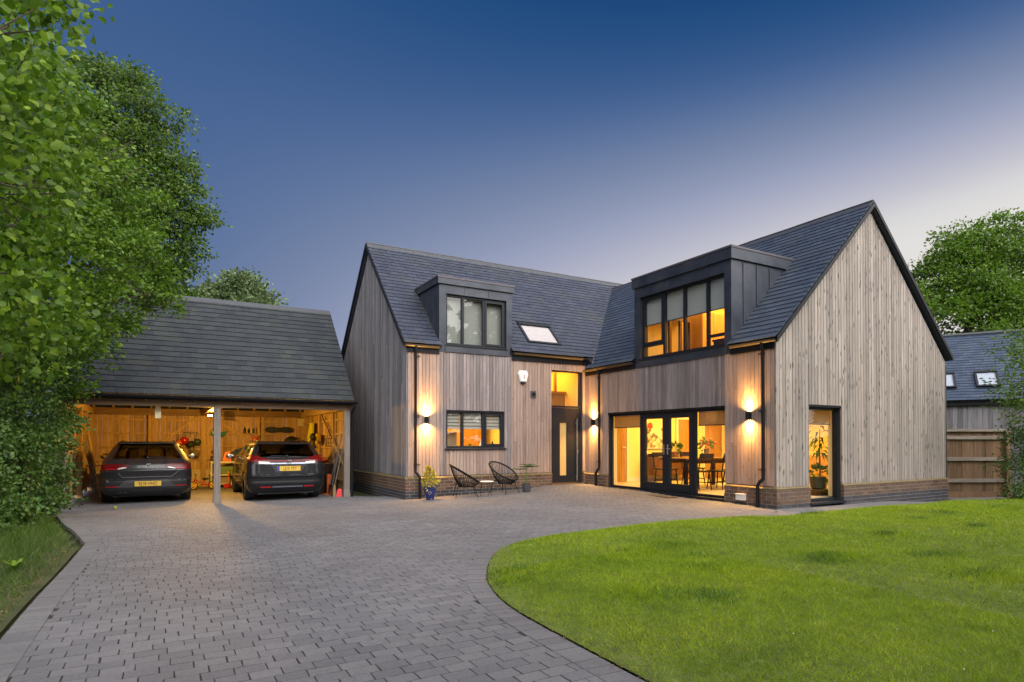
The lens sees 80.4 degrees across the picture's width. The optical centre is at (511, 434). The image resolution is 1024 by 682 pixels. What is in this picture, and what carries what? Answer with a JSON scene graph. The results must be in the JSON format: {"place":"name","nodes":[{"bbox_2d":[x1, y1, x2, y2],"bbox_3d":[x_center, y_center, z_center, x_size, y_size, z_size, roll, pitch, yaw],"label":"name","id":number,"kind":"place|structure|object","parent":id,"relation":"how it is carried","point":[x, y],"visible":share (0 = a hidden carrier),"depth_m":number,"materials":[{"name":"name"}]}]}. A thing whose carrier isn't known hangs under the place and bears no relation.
{"place":"outdoors","nodes":[
{"label":"outdoors","id":0,"kind":"place"},
{"bbox_2d":[7,484,777,681],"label":"driveway","id":1,"kind":"structure","parent":0,"point":[464,531],"depth_m":4.92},
{"bbox_2d":[84,428,100,496],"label":"bean poles","id":2,"kind":"object","parent":1,"relation":"on","point":[91,463],"visible":0.95,"depth_m":15.48,"materials":[{"name":"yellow wood"}]},
{"bbox_2d":[100,440,196,502],"bbox_3d":[-9.414,0.874,15.729,2.232,1.461,4.550,0,-1,-30],"label":"parked car","id":3,"kind":"object","parent":1,"relation":"on","point":[141,468],"visible":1,"depth_m":13.93,"materials":[{"name":"black paint"}]},
{"bbox_2d":[191,473,212,489],"bbox_3d":[-9.108,1.389,17.876,0.752,0.472,0.326,0,-1,-30],"label":"balance bike","id":4,"kind":"object","parent":1,"relation":"on","point":[196,483],"visible":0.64,"depth_m":17.79,"materials":[{"name":"orange metal"}]},
{"bbox_2d":[52,291,357,509],"bbox_3d":[-8.236,-0.967,16.623,6.275,5.360,6.422,0,-1,-30],"label":"carport","id":5,"kind":"object","parent":1,"relation":"on","point":[259,367],"visible":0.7,"depth_m":15.51,"materials":[{"name":"grey tile"}]},
{"bbox_2d":[155,406,160,417],"bbox_3d":[-7.951,-0.512,13.616,0.125,0.310,0.004,0,-1,-30],"label":"paper strip","id":6,"kind":"object","parent":5,"relation":"hanging from","point":[157,411],"visible":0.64,"depth_m":13.61,"materials":[{"name":"white paper"}]},
{"bbox_2d":[210,427,227,436],"bbox_3d":[-9.324,-0.069,19.305,0.540,0.320,0.021,0,-1,-30],"label":"teal banner","id":7,"kind":"object","parent":5,"relation":"attached to","point":[222,433],"visible":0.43,"depth_m":19.33,"materials":[{"name":"fabric"}]},
{"bbox_2d":[223,412,233,419],"bbox_3d":[-9.011,-0.580,19.288,0.340,0.271,0.300,0,-1,-30],"label":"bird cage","id":8,"kind":"object","parent":5,"relation":"on","point":[231,416],"visible":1,"depth_m":19.22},
{"bbox_2d":[265,427,291,432],"bbox_3d":[-7.766,-0.148,20.158,0.840,0.199,0.060,0,-1,-30],"label":"snow skate","id":9,"kind":"object","parent":5,"relation":"on","point":[280,429],"visible":1,"depth_m":20.14,"materials":[{"name":"black plastic"}]},
{"bbox_2d":[284,436,297,440],"bbox_3d":[-7.363,0.300,20.223,0.480,0.480,0.336,0,-1,-30],"label":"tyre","id":10,"kind":"object","parent":5,"relation":"hanging from","point":[291,438],"visible":0.39,"depth_m":20.12,"materials":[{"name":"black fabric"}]},
{"bbox_2d":[297,419,303,425],"bbox_3d":[-7.150,-0.397,20.513,0.210,0.240,0.120,0,-1,-30],"label":"fuse box","id":11,"kind":"object","parent":5,"relation":"attached to","point":[300,422],"visible":1,"depth_m":20.46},
{"bbox_2d":[307,423,313,441],"bbox_3d":[-6.311,-0.033,18.973,0.050,0.640,0.800,0,-1,-30],"label":"hi vis vest","id":12,"kind":"object","parent":5,"relation":"hanging from","point":[311,428],"visible":0.65,"depth_m":18.85,"materials":[{"name":"yellow fabric"}]},
{"bbox_2d":[310,433,315,448],"bbox_3d":[-6.036,0.373,18.369,0.188,0.823,0.293,0,-1,-16],"label":"garden strimmer","id":13,"kind":"object","parent":5,"relation":"hanging from","point":[312,436],"visible":0.74,"depth_m":18.30,"materials":[{"name":"black plastic"}]},
{"bbox_2d":[315,433,320,443],"bbox_3d":[-5.745,0.127,17.913,0.120,0.300,0.300,0,-1,-30],"label":"hose reel","id":14,"kind":"object","parent":5,"relation":"attached to","point":[317,438],"visible":1,"depth_m":17.83,"materials":[{"name":"yellow plastic"}]},
{"bbox_2d":[325,429,331,446],"bbox_3d":[-5.082,0.103,16.795,0.172,0.484,0.292,0,-1,-30],"label":"wire basket","id":15,"kind":"object","parent":5,"relation":"hanging from","point":[326,442],"visible":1,"depth_m":16.76,"materials":[{"name":"brown metal"}]},
{"bbox_3d":[-10.016,-0.054,18.884,0.400,0.061,0.093,0,-1,-30],"label":"hook rail","id":16,"kind":"object","parent":5,"relation":"attached to","visible":0},
{"bbox_2d":[180,435,188,443],"bbox_3d":[-10.137,0.145,18.751,0.246,0.331,0.182,0,-1,-30],"label":"bike helmet","id":17,"kind":"object","parent":16,"relation":"hanging from","point":[184,440],"visible":1,"depth_m":18.69,"materials":[{"name":"red plastic"}]},
{"bbox_2d":[186,437,194,447],"bbox_3d":[-9.990,0.206,18.835,0.246,0.450,0.182,0,-1,-30],"label":"bike helmet","id":18,"kind":"object","parent":16,"relation":"hanging from","point":[189,444],"visible":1,"depth_m":18.77,"materials":[{"name":"black plastic"}]},
{"bbox_2d":[189,446,199,456],"bbox_3d":[-9.861,0.364,18.834,0.298,0.719,0.223,0,-1,-30],"label":"ball bag","id":19,"kind":"object","parent":16,"relation":"hanging from","point":[194,450],"visible":0.82,"depth_m":18.77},
{"bbox_2d":[193,436,200,444],"bbox_3d":[-9.825,0.162,18.930,0.227,0.361,0.167,0,-1,-30],"label":"bike helmet","id":20,"kind":"object","parent":16,"relation":"hanging from","point":[197,441],"visible":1,"depth_m":18.87,"materials":[{"name":"green plastic"}]},
{"bbox_2d":[209,461,233,486],"bbox_3d":[-8.909,1.230,18.769,0.820,0.810,0.650,0,-1,-30],"label":"workbench","id":21,"kind":"object","parent":1,"relation":"on","point":[210,471],"visible":0.41,"depth_m":18.49,"materials":[{"name":"brown wood"}]},
{"bbox_2d":[220,476,231,482],"bbox_3d":[-8.905,1.399,18.729,0.550,0.188,0.420,0,-1,-30],"label":"storage crate","id":22,"kind":"object","parent":21,"relation":"on","point":[223,479],"visible":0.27,"depth_m":18.57,"materials":[{"name":"brown wood"}]},
{"bbox_2d":[221,466,232,473],"bbox_3d":[-8.883,1.104,18.745,0.400,0.238,0.420,0,-1,-30],"label":"storage crate","id":23,"kind":"object","parent":21,"relation":"on","point":[224,469],"visible":0.59,"depth_m":18.58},
{"bbox_2d":[222,451,231,460],"bbox_3d":[-8.832,0.674,18.761,0.260,0.298,0.250,0,-1,-30],"label":"chainsaw case","id":24,"kind":"object","parent":21,"relation":"on","point":[224,458],"visible":0.79,"depth_m":18.67,"materials":[{"name":"orange plastic"}]},
{"bbox_2d":[231,448,242,460],"bbox_3d":[-8.583,0.634,19.090,0.558,0.387,0.373,0,-1,-30],"label":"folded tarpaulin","id":25,"kind":"object","parent":21,"relation":"on","point":[236,451],"visible":0.38,"depth_m":18.98,"materials":[{"name":"green fabric"}]},
{"bbox_2d":[223,470,231,487],"bbox_3d":[-8.439,1.359,18.409,0.576,0.542,0.280,0,-1,-30],"label":"kick scooter","id":26,"kind":"object","parent":1,"relation":"on","point":[226,485],"visible":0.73,"depth_m":18.30,"materials":[{"name":"red plastic"}]},
{"bbox_2d":[226,439,323,499],"bbox_3d":[-6.454,0.876,16.376,2.212,1.471,4.530,0,-1,-30],"label":"parked car","id":27,"kind":"object","parent":1,"relation":"on","point":[274,467],"visible":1,"depth_m":14.56,"materials":[{"name":"black paint"}]},
{"bbox_2d":[322,474,330,494],"bbox_3d":[-4.885,1.334,16.146,0.280,0.550,0.260,0,-1,-30],"label":"axle stand","id":28,"kind":"object","parent":1,"relation":"on","point":[328,477],"visible":0.75,"depth_m":16.10,"materials":[{"name":"orange metal"}]},
{"bbox_2d":[320,462,333,493],"bbox_3d":[-5.232,1.200,16.755,0.390,0.830,1.040,0,-1,-30],"label":"log bin","id":29,"kind":"object","parent":1,"relation":"on","point":[328,467],"visible":0.34,"depth_m":16.31,"materials":[{"name":"brown wood"}]},
{"bbox_2d":[0,504,654,681],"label":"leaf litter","id":30,"kind":"object","parent":1,"relation":"on","point":[204,603],"visible":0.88,"depth_m":4.92,"materials":[{"name":"brown plant"}]},
{"bbox_2d":[328,449,337,493],"bbox_3d":[-4.775,0.980,16.091,0.314,1.250,0.155,0,-1,11],"label":"garden tool","id":31,"kind":"object","parent":1,"relation":"on","point":[332,472],"visible":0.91,"depth_m":16.11,"materials":[{"name":"brown wood"}]},
{"bbox_2d":[329,434,341,488],"bbox_3d":[-4.635,0.706,15.929,0.249,1.444,0.395,0,-1,-30],"label":"garden tool","id":32,"kind":"object","parent":1,"relation":"on","point":[336,463],"visible":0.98,"depth_m":15.86,"materials":[{"name":"brown wood"}]},
{"bbox_2d":[330,446,342,496],"bbox_3d":[-4.536,0.951,15.716,0.285,1.300,0.340,0,-1,-30],"label":"garden tool","id":33,"kind":"object","parent":1,"relation":"on","point":[333,492],"visible":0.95,"depth_m":15.67,"materials":[{"name":"brown wood"}]},
{"bbox_2d":[335,489,341,496],"bbox_3d":[-4.450,1.503,15.546,0.160,0.200,0.130,0,-1,-30],"label":"wheel chock","id":34,"kind":"object","parent":1,"relation":"on","point":[339,493],"visible":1,"depth_m":15.51,"materials":[{"name":"red plastic"}]},
{"bbox_2d":[0,510,732,681],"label":"driveway edging","id":35,"kind":"object","parent":1,"relation":"on","point":[18,637],"visible":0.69,"depth_m":4.08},
{"bbox_2d":[421,464,440,499],"bbox_3d":[-1.894,1.106,14.066,0.491,0.827,0.494,0,-1,-30],"label":"flower pot","id":36,"kind":"object","parent":1,"relation":"on","point":[430,489],"visible":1,"depth_m":13.98,"materials":[{"name":"blue ceramic"}]},
{"bbox_2d":[449,464,480,497],"bbox_3d":[-1.129,1.096,14.411,0.748,0.790,0.711,0,-1,-30],"label":"garden chair","id":37,"kind":"object","parent":1,"relation":"on","point":[458,483],"visible":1,"depth_m":14.22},
{"bbox_2d":[488,461,519,493],"bbox_3d":[-0.212,1.058,14.832,0.712,0.790,0.745,0,-1,-30],"label":"garden chair","id":38,"kind":"object","parent":1,"relation":"on","point":[502,480],"visible":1,"depth_m":14.82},
{"bbox_2d":[514,464,537,491],"bbox_3d":[0.331,1.083,15.051,0.793,0.693,0.564,0,-1,-30],"label":"flower pot","id":39,"kind":"object","parent":1,"relation":"on","point":[526,485],"visible":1,"depth_m":14.97,"materials":[{"name":"grey ceramic"}]},
{"bbox_2d":[646,494,677,497],"bbox_3d":[3.397,1.416,13.857,0.300,0.032,0.800,0,-1,-30],"label":"drain cover","id":40,"kind":"object","parent":1,"relation":"on","point":[662,496],"visible":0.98,"depth_m":13.68,"materials":[{"name":"metal"}]},
{"bbox_2d":[447,429,480,445],"bbox_3d":[-1.567,0.283,18.555,1.500,2.200,0.415,0,-1,-30],"label":"wall cupboard","id":41,"kind":"object","parent":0,"point":[472,437],"depth_m":18.48,"materials":[{"name":"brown wood"}]},
{"bbox_2d":[447,429,459,445],"bbox_3d":[-1.796,0.255,18.198,0.730,2.050,0.023,0,-1,-30],"label":"door","id":42,"kind":"structure","parent":41,"relation":"in","point":[448,430],"depth_m":18.27,"materials":[{"name":"brown wood"}]},
{"bbox_2d":[464,429,480,445],"bbox_3d":[-1.145,0.258,18.571,0.730,2.050,0.023,0,-1,-30],"label":"door","id":43,"kind":"structure","parent":41,"relation":"in","point":[471,436],"depth_m":18.52,"materials":[{"name":"brown wood"}]},
{"bbox_2d":[0,441,1023,681],"bbox_3d":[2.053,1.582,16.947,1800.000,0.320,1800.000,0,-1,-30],"label":"ground","id":44,"kind":"structure","parent":0,"point":[30,601],"depth_m":5.36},
{"bbox_2d":[0,509,78,632],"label":"verge","id":45,"kind":"structure","parent":44,"relation":"on","point":[8,618],"depth_m":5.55,"materials":[{"name":"green plant"}]},
{"bbox_2d":[5,558,27,569],"bbox_3d":[-4.751,1.248,5.785,0.186,0.099,0.201,0,-1,-15],"label":"weed plant","id":46,"kind":"object","parent":45,"relation":"on","point":[13,563],"visible":0.95,"depth_m":5.82,"materials":[{"name":"green plant"}]},
{"bbox_2d":[0,342,95,535],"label":"ivy hedge","id":47,"kind":"object","parent":45,"relation":"on","point":[40,441],"visible":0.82,"depth_m":10.20,"materials":[{"name":"green plant"}]},
{"bbox_2d":[0,0,114,400],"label":"lime tree","id":48,"kind":"object","parent":45,"relation":"on","point":[19,128],"visible":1,"depth_m":5.49,"materials":[{"name":"green plant"}]},
{"bbox_2d":[0,15,196,402],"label":"broadleaf tree","id":49,"kind":"object","parent":44,"relation":"on","point":[111,255],"visible":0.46,"depth_m":10.87,"materials":[{"name":"green plant"}]},
{"bbox_2d":[55,43,233,441],"bbox_3d":[-11.316,-4.813,18.186,5.382,13.245,3.720,0,-1,8],"label":"broadleaf tree","id":50,"kind":"object","parent":44,"relation":"on","point":[123,83],"visible":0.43,"depth_m":17.99,"materials":[{"name":"green plant"}]},
{"bbox_2d":[184,265,288,304],"bbox_3d":[-13.942,-3.198,30.085,6.100,10.426,3.862,0,-1,2],"label":"broadleaf tree","id":51,"kind":"object","parent":44,"relation":"on","point":[239,286],"visible":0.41,"depth_m":29.41,"materials":[{"name":"green plant"}]},
{"bbox_2d":[341,199,952,509],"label":"house","id":52,"kind":"structure","parent":44,"relation":"on","point":[831,312],"depth_m":14.54,"materials":[{"name":"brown wood"}]},
{"bbox_2d":[447,412,459,428],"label":"window blind","id":53,"kind":"object","parent":52,"relation":"attached to","point":[453,420],"depth_m":15.10,"materials":[{"name":"fabric"}]},
{"bbox_2d":[464,413,480,428],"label":"window blind","id":54,"kind":"object","parent":52,"relation":"attached to","point":[472,420],"depth_m":15.36,"materials":[{"name":"fabric"}]},
{"bbox_2d":[447,297,500,344],"bbox_3d":[-0.994,-2.841,15.501,1.650,1.187,0.056,0,-1,-30],"label":"window blind","id":55,"kind":"object","parent":52,"relation":"attached to","point":[472,322],"depth_m":15.46,"materials":[{"name":"white fabric"}]},
{"bbox_2d":[446,294,504,348],"bbox_3d":[-0.925,-2.832,15.376,1.695,1.255,0.084,0,-1,-30],"label":"window","id":56,"kind":"structure","parent":52,"relation":"in","point":[484,302],"depth_m":15.47,"materials":[{"name":"black glass"}]},
{"bbox_2d":[445,412,506,449],"bbox_3d":[-0.919,-0.105,15.303,1.720,0.975,0.170,0,-1,-30],"label":"window","id":57,"kind":"structure","parent":52,"relation":"in","point":[483,415],"depth_m":15.43,"materials":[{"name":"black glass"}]},
{"bbox_2d":[486,415,498,428],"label":"window blind","id":58,"kind":"object","parent":52,"relation":"attached to","point":[492,421],"depth_m":15.64,"materials":[{"name":"fabric"}]},
{"bbox_2d":[518,370,527,383],"bbox_3d":[0.294,-1.501,15.924,0.300,0.345,0.078,0,-1,-30],"label":"alarm box","id":59,"kind":"object","parent":52,"relation":"attached to","point":[522,375],"visible":1,"depth_m":15.89,"materials":[{"name":"white plastic"}]},
{"bbox_2d":[517,321,561,345],"bbox_3d":[0.745,-2.751,16.822,1.180,0.754,0.774,0,-1,-30],"label":"roof window","id":60,"kind":"structure","parent":52,"relation":"in","point":[533,332],"depth_m":16.82,"materials":[{"name":"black glass"}]},
{"bbox_2d":[551,408,578,482],"bbox_3d":[1.471,0.305,16.734,0.961,2.060,0.134,0,-1,-30],"label":"front door","id":61,"kind":"structure","parent":52,"relation":"in","point":[565,421],"depth_m":16.76,"materials":[{"name":"grey"}]},
{"bbox_2d":[551,371,580,482],"bbox_3d":[1.459,-0.185,16.775,1.040,3.100,0.080,0,-1,-30],"label":"fanlight window","id":62,"kind":"structure","parent":52,"relation":"in","point":[579,374],"depth_m":16.98,"materials":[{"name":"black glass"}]},
{"bbox_2d":[617,428,628,481],"bbox_3d":[3.147,0.486,17.383,0.500,1.770,0.099,0,-1,-30],"label":"interior door","id":63,"kind":"structure","parent":52,"relation":"in","point":[622,433],"depth_m":17.41,"materials":[{"name":"brown wood"}]},
{"bbox_2d":[614,415,639,427],"bbox_3d":[3.023,-0.344,15.695,0.056,0.357,1.110,0,-1,-30],"label":"window blind","id":64,"kind":"object","parent":52,"relation":"attached to","point":[631,421],"depth_m":15.71,"materials":[{"name":"beige fabric"}]},
{"bbox_2d":[641,413,665,489],"bbox_3d":[3.440,0.419,14.726,0.131,1.816,0.844,0,-1,-30],"label":"french door","id":65,"kind":"structure","parent":52,"relation":"in","point":[645,484],"depth_m":14.78,"materials":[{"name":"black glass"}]},
{"bbox_2d":[647,298,660,326],"bbox_3d":[3.526,-3.024,14.775,0.056,0.697,0.715,0,-1,-30],"label":"window blind","id":66,"kind":"object","parent":52,"relation":"attached to","point":[654,312],"depth_m":14.81,"materials":[{"name":"white fabric"}]},
{"bbox_2d":[647,422,661,448],"bbox_3d":[4.315,0.038,18.085,0.760,0.780,0.050,0,-1,-30],"label":"wall picture","id":67,"kind":"object","parent":52,"relation":"attached to","point":[654,438],"depth_m":18.01,"materials":[{"name":"yellow paper"}]},
{"bbox_2d":[652,452,677,483],"bbox_3d":[4.026,0.917,15.923,0.460,0.882,0.519,0,-1,-30],"label":"dining chair","id":68,"kind":"object","parent":52,"relation":"on","point":[656,454],"visible":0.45,"depth_m":15.96,"materials":[{"name":"brown wood"}]},
{"bbox_2d":[610,408,724,497],"bbox_3d":[3.624,0.417,14.487,0.071,1.920,3.891,0,-1,-30],"label":"window","id":69,"kind":"structure","parent":52,"relation":"in","point":[695,412],"depth_m":14.04,"materials":[{"name":"black glass"}]},
{"bbox_2d":[667,290,682,321],"bbox_3d":[3.866,-3.030,14.180,0.056,0.697,0.635,0,-1,-30],"label":"window blind","id":70,"kind":"object","parent":52,"relation":"attached to","point":[674,305],"depth_m":14.20,"materials":[{"name":"grey fabric"}]},
{"bbox_2d":[666,412,692,492],"bbox_3d":[3.861,0.412,13.992,0.131,1.816,0.844,0,-1,-30],"label":"french door","id":71,"kind":"structure","parent":52,"relation":"in","point":[669,486],"depth_m":14.11,"materials":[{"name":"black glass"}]},
{"bbox_2d":[668,316,691,352],"bbox_3d":[4.165,-2.247,15.400,0.770,1.705,0.351,0,-1,-30],"label":"glass cabinet","id":72,"kind":"object","parent":52,"relation":"on","point":[689,321],"visible":0.26,"depth_m":15.26,"materials":[{"name":"brown wood"}]},
{"bbox_2d":[675,418,688,479],"bbox_3d":[5.342,0.434,18.641,0.760,1.900,0.099,0,-1,-30],"label":"interior door","id":73,"kind":"structure","parent":52,"relation":"in","point":[681,424],"depth_m":18.58,"materials":[{"name":"brown wood"}]},
{"bbox_2d":[642,274,723,358],"bbox_3d":[3.914,-2.629,13.937,0.084,1.530,2.607,0,-1,-30],"label":"window","id":74,"kind":"structure","parent":52,"relation":"in","point":[663,295],"depth_m":13.98,"materials":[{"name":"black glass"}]},
{"bbox_2d":[660,457,724,484],"bbox_3d":[4.864,0.975,15.566,2.000,0.755,0.900,0,-1,-30],"label":"dining table","id":75,"kind":"object","parent":52,"relation":"on","point":[684,461],"visible":0.41,"depth_m":15.21,"materials":[{"name":"brown wood"}]},
{"bbox_2d":[698,436,716,453],"bbox_3d":[5.020,0.317,15.878,0.613,0.564,0.553,0,-1,-30],"label":"flower vase","id":76,"kind":"object","parent":75,"relation":"on","point":[703,442],"visible":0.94,"depth_m":15.82,"materials":[{"name":"green plant"}]},
{"bbox_2d":[680,452,705,484],"bbox_3d":[4.896,0.922,16.421,0.460,0.882,0.519,0,-1,-24],"label":"dining chair","id":77,"kind":"object","parent":52,"relation":"on","point":[686,454],"visible":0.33,"depth_m":16.49,"materials":[{"name":"brown wood"}]},
{"bbox_2d":[687,283,705,316],"bbox_3d":[4.196,-3.036,13.603,0.056,0.697,0.675,0,-1,-30],"label":"window blind","id":78,"kind":"object","parent":52,"relation":"attached to","point":[696,300],"depth_m":13.64,"materials":[{"name":"grey fabric"}]},
{"bbox_2d":[685,453,713,490],"bbox_3d":[4.524,0.904,14.652,0.460,0.882,0.519,0,-1,-30],"label":"dining chair","id":79,"kind":"object","parent":52,"relation":"on","point":[706,456],"visible":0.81,"depth_m":14.50,"materials":[{"name":"brown wood"}]},
{"bbox_2d":[687,312,723,348],"bbox_3d":[5.054,-2.267,15.840,0.830,1.755,0.572,0,-1,-30],"label":"wardrobe","id":80,"kind":"object","parent":52,"relation":"on","point":[699,329],"visible":0.24,"depth_m":15.57,"materials":[{"name":"brown wood"}]},
{"bbox_2d":[698,410,724,425],"bbox_3d":[4.424,-0.369,13.248,0.056,0.357,0.890,0,-1,-30],"label":"window blind","id":81,"kind":"object","parent":52,"relation":"attached to","point":[709,418],"depth_m":13.29,"materials":[{"name":"beige fabric"}]},
{"bbox_2d":[702,425,723,477],"bbox_3d":[6.401,0.455,19.247,0.920,1.870,0.099,0,-1,-30],"label":"interior door","id":82,"kind":"structure","parent":52,"relation":"in","point":[716,432],"depth_m":19.30,"materials":[{"name":"brown wood"}]},
{"bbox_2d":[706,453,724,489],"bbox_3d":[5.131,0.907,14.907,0.460,0.882,0.519,0,-1,-38],"label":"dining chair","id":83,"kind":"object","parent":52,"relation":"on","point":[717,471],"visible":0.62,"depth_m":14.73,"materials":[{"name":"brown wood"}]},
{"bbox_2d":[711,278,723,310],"bbox_3d":[4.491,-3.041,13.089,0.056,0.697,0.500,0,-1,-30],"label":"window blind","id":84,"kind":"object","parent":52,"relation":"attached to","point":[717,294],"depth_m":13.12,"materials":[{"name":"grey fabric"}]},
{"bbox_2d":[712,338,723,344],"bbox_3d":[5.101,-1.780,13.570,0.700,0.735,0.950,0,-1,-30],"label":"desk","id":85,"kind":"object","parent":52,"relation":"on","point":[718,341],"visible":0.12,"depth_m":13.76,"materials":[{"name":"brown wood"}]},
{"bbox_2d":[735,493,745,500],"bbox_3d":[4.636,1.269,12.287,0.079,0.130,0.220,0,-1,-30],"label":"socket box","id":86,"kind":"object","parent":52,"relation":"attached to","point":[739,496],"visible":1,"depth_m":12.26,"materials":[{"name":"white plastic"}]},
{"bbox_2d":[745,412,751,419],"bbox_3d":[4.740,-0.372,12.167,0.105,0.150,0.090,0,-1,-30],"label":"wall lamp","id":87,"kind":"object","parent":52,"relation":"attached to","point":[748,415],"visible":1,"depth_m":12.14,"materials":[{"name":"black metal"}]},
{"bbox_2d":[809,462,827,495],"bbox_3d":[6.695,0.965,13.249,0.625,0.728,0.579,0,-1,-30],"label":"monstera","id":88,"kind":"object","parent":52,"relation":"on","point":[818,484],"visible":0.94,"depth_m":13.17,"materials":[{"name":"green plant"}]},
{"bbox_2d":[809,426,827,488],"bbox_3d":[6.992,0.572,13.798,0.756,1.526,0.926,0,-1,16],"label":"tall plant","id":89,"kind":"object","parent":52,"relation":"on","point":[818,452],"visible":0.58,"depth_m":13.77,"materials":[{"name":"green plant"}]},
{"bbox_2d":[809,410,829,424],"bbox_3d":[6.311,-0.376,12.629,1.000,0.357,0.056,0,-1,-30],"label":"window blind","id":90,"kind":"object","parent":52,"relation":"attached to","point":[819,417],"depth_m":12.68,"materials":[{"name":"beige fabric"}]},
{"bbox_2d":[809,407,846,504],"bbox_3d":[6.434,0.432,12.507,1.180,1.990,0.240,0,-1,-30],"label":"window","id":91,"kind":"structure","parent":52,"relation":"in","point":[828,500],"depth_m":12.80,"materials":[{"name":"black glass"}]},
{"bbox_3d":[-1.005,0.880,15.906,3.550,0.953,0.620,0,-1,-30],"label":"kitchen worktop","id":92,"kind":"object","parent":52,"relation":"on","visible":0},
{"bbox_2d":[447,432,456,445],"bbox_3d":[-1.613,0.174,15.415,0.340,0.445,0.240,0,-1,-30],"label":"cardboard box","id":93,"kind":"object","parent":92,"relation":"on","point":[451,438],"visible":0.41,"depth_m":15.33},
{"bbox_2d":[907,207,1023,333],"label":"broadleaf tree","id":94,"kind":"object","parent":44,"relation":"on","point":[978,289],"visible":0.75,"depth_m":26.42,"materials":[{"name":"green plant"}]},
{"bbox_2d":[947,429,1010,497],"bbox_3d":[11.576,0.832,15.514,2.379,1.940,0.150,0,-1,-3],"label":"fence","id":95,"kind":"object","parent":44,"relation":"on","point":[969,452],"visible":0.53,"depth_m":15.55,"materials":[{"name":"brown wood"}]},
{"bbox_2d":[943,329,1023,484],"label":"neighbour house","id":96,"kind":"structure","parent":44,"relation":"on","point":[966,368],"depth_m":21.23,"materials":[{"name":"grey wood"}]},
{"bbox_2d":[946,372,958,389],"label":"roof window","id":97,"kind":"structure","parent":96,"relation":"in","point":[950,376],"depth_m":21.64,"materials":[{"name":"white glass"}]},
{"bbox_2d":[973,370,1001,388],"bbox_3d":[16.619,-1.898,21.190,1.068,0.747,1.026,0,-1,-30],"label":"roof window","id":98,"kind":"structure","parent":96,"relation":"in","point":[985,374],"depth_m":21.19,"materials":[{"name":"white glass"}]},
{"bbox_2d":[0,0,1023,440],"label":"sky","id":99,"kind":"structure","parent":0,"point":[616,141],"materials":[{"name":"blue"}]},
{"bbox_2d":[647,457,688,481],"bbox_3d":[4.577,1.027,17.969,1.450,0.700,0.455,0,-1,-30],"label":"sideboard","id":100,"kind":"object","parent":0,"point":[650,467],"visible":0.31,"depth_m":17.55,"materials":[{"name":"brown wood"}]},
{"bbox_2d":[672,439,682,456],"bbox_3d":[4.877,0.410,18.166,0.536,0.537,0.460,0,-1,24],"label":"pot plant","id":101,"kind":"object","parent":100,"relation":"on","point":[679,445],"visible":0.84,"depth_m":18.10,"materials":[{"name":"green plant"}]},
{"bbox_2d":[486,497,1023,681],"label":"lawn","id":102,"kind":"structure","parent":0,"point":[615,659],"depth_m":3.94,"materials":[{"name":"plant"}]},
{"bbox_2d":[977,307,1023,431],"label":"tree","id":103,"kind":"object","parent":102,"relation":"on","point":[1012,348],"visible":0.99,"depth_m":13.59,"materials":[{"name":"green plant"}]},
{"bbox_2d":[981,420,1023,499],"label":"ivy bush","id":104,"kind":"object","parent":102,"relation":"on","point":[1017,438],"visible":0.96,"depth_m":14.06,"materials":[{"name":"green plant"}]},
{"bbox_2d":[776,496,1015,515],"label":"path","id":105,"kind":"structure","parent":0,"point":[782,512],"depth_m":12.48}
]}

